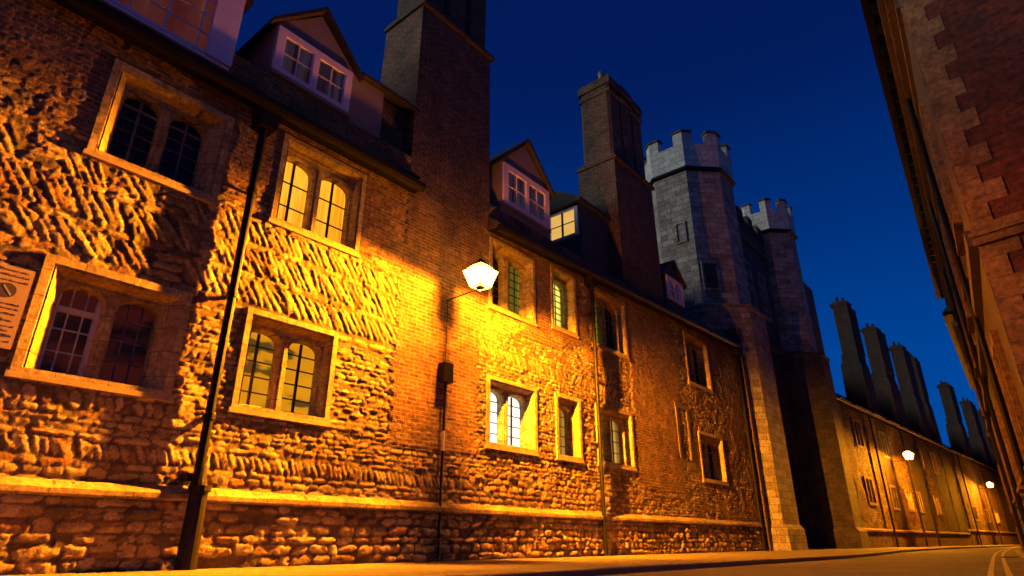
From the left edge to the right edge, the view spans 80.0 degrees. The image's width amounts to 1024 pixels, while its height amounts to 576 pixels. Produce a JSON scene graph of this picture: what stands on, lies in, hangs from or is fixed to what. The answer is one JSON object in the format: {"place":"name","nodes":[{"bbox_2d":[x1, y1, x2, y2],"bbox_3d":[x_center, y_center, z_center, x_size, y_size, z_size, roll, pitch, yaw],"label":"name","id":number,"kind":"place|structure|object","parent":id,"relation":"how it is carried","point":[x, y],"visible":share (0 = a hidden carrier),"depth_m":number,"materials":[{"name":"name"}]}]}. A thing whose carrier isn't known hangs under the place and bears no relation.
{"place":"outdoors","nodes":[
{"label":"outdoors","id":0,"kind":"place"},
{"bbox_2d":[0,544,1019,575],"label":"pavement","id":1,"kind":"structure","parent":0,"point":[440,567],"depth_m":8.71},
{"bbox_2d":[0,0,766,574],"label":"college building","id":2,"kind":"structure","parent":1,"relation":"on","point":[258,252],"depth_m":10.23,"materials":[{"name":"stone"}]},
{"bbox_2d":[0,263,35,349],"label":"notice sign","id":3,"kind":"object","parent":2,"relation":"attached to","point":[15,284],"visible":1,"depth_m":6.88,"materials":[{"name":"white paper"}]},
{"bbox_2d":[3,252,192,401],"bbox_3d":[-5.131,0.570,7.708,0.404,1.505,1.780,-18,-28,36],"label":"window","id":4,"kind":"structure","parent":2,"relation":"in","point":[86,326],"depth_m":7.72,"materials":[{"name":"stone"}]},
{"bbox_2d":[81,58,234,206],"bbox_3d":[-5.093,-2.165,8.891,0.404,1.585,1.780,-18,-28,36],"label":"window","id":5,"kind":"structure","parent":2,"relation":"in","point":[146,127],"depth_m":8.94,"materials":[{"name":"stone"}]},
{"bbox_2d":[227,307,338,426],"bbox_3d":[-3.567,1.283,9.481,0.444,1.565,1.660,-18,-28,36],"label":"window","id":6,"kind":"structure","parent":2,"relation":"in","point":[285,368],"depth_m":9.58,"materials":[{"name":"stone"}]},
{"bbox_2d":[267,133,366,258],"bbox_3d":[-3.464,-1.543,10.786,0.444,1.725,1.780,-18,-28,36],"label":"window","id":7,"kind":"structure","parent":2,"relation":"in","point":[318,197],"depth_m":10.91,"materials":[{"name":"stone"}]},
{"bbox_2d":[437,302,453,560],"bbox_3d":[-1.284,2.486,11.490,0.170,4.850,0.260,-18,-28,36],"label":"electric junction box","id":8,"kind":"object","parent":2,"relation":"attached to","point":[445,373],"visible":0.89,"depth_m":11.57,"materials":[{"name":"black paint"},{"name":"cream painted metal"}]},
{"bbox_2d":[446,258,498,300],"bbox_3d":[-0.909,-0.176,12.283,1.276,0.684,0.530,-18,-28,36],"label":"wall lantern","id":9,"kind":"object","parent":2,"relation":"attached to","point":[480,263],"depth_m":12.10,"materials":[{"name":"white glass"}]},
{"bbox_2d":[484,374,538,456],"bbox_3d":[-0.126,2.820,13.321,0.444,1.525,1.760,-18,-28,36],"label":"window","id":10,"kind":"structure","parent":2,"relation":"in","point":[511,406],"depth_m":13.51,"materials":[{"name":"stone"}]},
{"bbox_2d":[487,236,536,326],"bbox_3d":[-0.119,-0.087,14.534,0.444,1.785,1.740,-18,-28,36],"label":"window","id":11,"kind":"structure","parent":2,"relation":"in","point":[512,294],"depth_m":14.75,"materials":[{"name":"stone"}]},
{"bbox_2d":[550,264,578,338],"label":"window","id":12,"kind":"structure","parent":2,"relation":"in","point":[563,285],"depth_m":16.30,"materials":[{"name":"stone"}]},
{"bbox_2d":[554,392,584,463],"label":"window","id":13,"kind":"structure","parent":2,"relation":"in","point":[568,422],"depth_m":15.03,"materials":[{"name":"stone"}]},
{"bbox_2d":[592,287,629,360],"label":"window","id":14,"kind":"structure","parent":2,"relation":"in","point":[610,317],"depth_m":18.07,"materials":[{"name":"stone"}]},
{"bbox_2d":[594,403,636,471],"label":"window","id":15,"kind":"structure","parent":2,"relation":"in","point":[618,446],"depth_m":16.78,"materials":[{"name":"stone"}]},
{"bbox_2d":[674,403,693,460],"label":"blocked window","id":16,"kind":"structure","parent":2,"relation":"in","point":[676,405],"depth_m":19.61,"materials":[{"name":"stone"}]},
{"bbox_2d":[682,330,713,393],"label":"window","id":17,"kind":"structure","parent":2,"relation":"in","point":[696,351],"depth_m":22.43,"materials":[{"name":"stone"}]},
{"bbox_2d":[697,431,728,485],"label":"window","id":18,"kind":"structure","parent":2,"relation":"in","point":[713,464],"depth_m":21.39,"materials":[{"name":"stone"}]},
{"bbox_2d":[644,129,870,550],"bbox_3d":[11.893,3.257,32.014,6.860,19.140,14.600,-18,-28,36],"label":"gatehouse","id":19,"kind":"object","parent":1,"relation":"on","point":[748,289],"visible":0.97,"depth_m":29.38,"materials":[{"name":"grey stone"}]},
{"bbox_2d":[744,259,756,308],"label":"window","id":20,"kind":"structure","parent":19,"relation":"in","point":[748,269],"depth_m":30.98,"materials":[{"name":"black glass"}]},
{"bbox_2d":[756,271,771,321],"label":"window","id":21,"kind":"structure","parent":19,"relation":"in","point":[761,279],"depth_m":32.34,"materials":[{"name":"black glass"}]},
{"bbox_2d":[936,381,1019,544],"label":"brick range","id":22,"kind":"structure","parent":1,"relation":"on","point":[989,519],"depth_m":60.26,"materials":[{"name":"brick"}]},
{"bbox_2d":[972,505,978,520],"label":"window","id":23,"kind":"structure","parent":22,"relation":"in","point":[974,508],"depth_m":53.12,"materials":[{"name":"stone"}]},
{"bbox_2d":[983,508,991,522],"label":"window","id":24,"kind":"structure","parent":22,"relation":"in","point":[983,508],"depth_m":56.84,"materials":[{"name":"stone"}]},
{"bbox_2d":[994,511,1000,523],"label":"window","id":25,"kind":"structure","parent":22,"relation":"in","point":[996,512],"depth_m":60.82,"materials":[{"name":"stone"}]},
{"bbox_2d":[234,0,979,446],"label":"sky","id":26,"kind":"structure","parent":0,"point":[793,88],"materials":[{"name":"blue"}]},
{"bbox_2d":[597,546,1023,575],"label":"road","id":27,"kind":"structure","parent":0,"point":[963,562],"depth_m":10.29,"materials":[{"name":"grey asphalt"}]},
{"bbox_2d":[427,545,1020,575],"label":"kerb","id":28,"kind":"structure","parent":27,"relation":"on","point":[602,570],"depth_m":9.44,"materials":[{"name":"stone"}]},
{"bbox_2d":[987,546,1014,575],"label":"road marking","id":29,"kind":"object","parent":27,"relation":"on","point":[991,570],"visible":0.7,"depth_m":10.59,"materials":[{"name":"yellow paint"}]},
{"bbox_2d":[1001,546,1017,575],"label":"road marking","id":30,"kind":"object","parent":27,"relation":"on","point":[1007,570],"visible":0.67,"depth_m":10.59,"materials":[{"name":"yellow paint"}]},
{"bbox_2d":[1015,546,1023,560],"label":"kerb","id":31,"kind":"structure","parent":27,"relation":"on","point":[1019,554],"depth_m":17.10,"materials":[{"name":"stone"}]},
{"bbox_2d":[829,297,972,547],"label":"brick range","id":32,"kind":"structure","parent":0,"point":[886,422],"depth_m":40.28,"materials":[{"name":"brick"}]},
{"bbox_2d":[851,418,865,449],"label":"window","id":33,"kind":"structure","parent":32,"relation":"in","point":[856,425],"depth_m":34.43,"materials":[{"name":"stone"}]},
{"bbox_2d":[863,475,877,505],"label":"window","id":34,"kind":"structure","parent":32,"relation":"in","point":[870,491],"depth_m":33.26,"materials":[{"name":"stone"}]},
{"bbox_2d":[878,430,890,458],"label":"window","id":35,"kind":"structure","parent":32,"relation":"in","point":[879,432],"depth_m":37.61,"materials":[{"name":"stone"}]},
{"bbox_2d":[889,485,900,510],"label":"window","id":36,"kind":"structure","parent":32,"relation":"in","point":[891,486],"depth_m":36.19,"materials":[{"name":"stone"}]},
{"bbox_2d":[892,449,913,461],"bbox_3d":[23.979,10.308,37.580,1.276,0.684,0.530,-20,-30,40],"label":"wall lantern","id":37,"kind":"object","parent":32,"relation":"attached to","point":[907,450],"depth_m":37.38,"materials":[{"name":"white glass"}]},
{"bbox_2d":[904,489,915,511],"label":"window","id":38,"kind":"structure","parent":32,"relation":"in","point":[908,492],"depth_m":38.62,"materials":[{"name":"stone"}]},
{"bbox_2d":[916,491,924,513],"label":"window","id":39,"kind":"structure","parent":32,"relation":"in","point":[918,493],"depth_m":40.31,"materials":[{"name":"stone"}]},
{"bbox_2d":[916,446,925,470],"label":"window","id":40,"kind":"structure","parent":32,"relation":"in","point":[918,448],"depth_m":43.88,"materials":[{"name":"stone"}]},
{"bbox_2d":[929,452,939,474],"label":"window","id":41,"kind":"structure","parent":32,"relation":"in","point":[929,452],"depth_m":46.48,"materials":[{"name":"stone"}]},
{"bbox_2d":[933,495,942,515],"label":"window","id":42,"kind":"structure","parent":32,"relation":"in","point":[936,499],"depth_m":43.70,"materials":[{"name":"stone"}]},
{"bbox_2d":[942,306,1023,550],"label":"terrace building","id":43,"kind":"structure","parent":0,"point":[948,314],"depth_m":25.69,"materials":[{"name":"stone"}]},
{"bbox_2d":[967,364,984,420],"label":"window","id":44,"kind":"structure","parent":43,"relation":"in","point":[968,365],"depth_m":25.22,"materials":[{"name":"stone"}]},
{"bbox_2d":[997,465,1012,513],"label":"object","id":45,"kind":"structure","parent":43,"relation":"in","point":[998,467],"depth_m":23.72,"materials":[{"name":"stone"}]},
{"label":"right pavement","id":46,"kind":"structure","parent":0,"visible":0},
{"bbox_2d":[860,0,1023,546],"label":"corner building","id":47,"kind":"structure","parent":46,"relation":"on","point":[951,74],"depth_m":9.38,"materials":[{"name":"brick"}]},
{"bbox_2d":[918,101,965,256],"bbox_3d":[7.740,-1.970,11.015,0.130,2.480,1.560,-16,-27,33],"label":"window","id":48,"kind":"structure","parent":47,"relation":"in","point":[950,203],"depth_m":10.65,"materials":[{"name":"stone"}]},
{"bbox_2d":[934,172,969,301],"bbox_3d":[9.400,-1.107,13.097,0.130,2.480,1.560,-16,-27,33],"label":"window","id":49,"kind":"structure","parent":47,"relation":"in","point":[964,267],"depth_m":12.54,"materials":[{"name":"stone"}]},
{"bbox_2d":[940,223,974,333],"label":"window","id":50,"kind":"structure","parent":47,"relation":"in","point":[970,324],"depth_m":14.89,"materials":[{"name":"stone"}]},
{"bbox_2d":[951,268,977,358],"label":"window","id":51,"kind":"structure","parent":47,"relation":"in","point":[973,337],"depth_m":16.35,"materials":[{"name":"stone"}]},
{"bbox_2d":[953,292,978,377],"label":"window","id":52,"kind":"structure","parent":47,"relation":"in","point":[975,369],"depth_m":19.17,"materials":[{"name":"stone"}]},
{"bbox_2d":[994,430,1016,503],"bbox_3d":[14.388,5.222,17.791,0.130,1.980,1.560,-16,-27,33],"label":"drainpipe","id":53,"kind":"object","parent":47,"relation":"in","point":[1014,501],"depth_m":17.62,"materials":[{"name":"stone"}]},
{"bbox_2d":[990,329,1023,468],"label":"window","id":54,"kind":"structure","parent":47,"relation":"in","point":[997,352],"depth_m":9.21,"materials":[{"name":"stone"}]},
{"bbox_2d":[993,395,1023,492],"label":"window","id":55,"kind":"structure","parent":47,"relation":"in","point":[1020,489],"depth_m":13.32,"materials":[{"name":"stone"}]},
{"bbox_2d":[995,368,1023,484],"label":"window","id":56,"kind":"structure","parent":47,"relation":"in","point":[1020,480],"depth_m":11.09,"materials":[{"name":"stone"}]},
{"bbox_2d":[996,417,1022,499],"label":"window","id":57,"kind":"structure","parent":47,"relation":"in","point":[1021,495],"depth_m":15.11,"materials":[{"name":"stone"}]}
]}

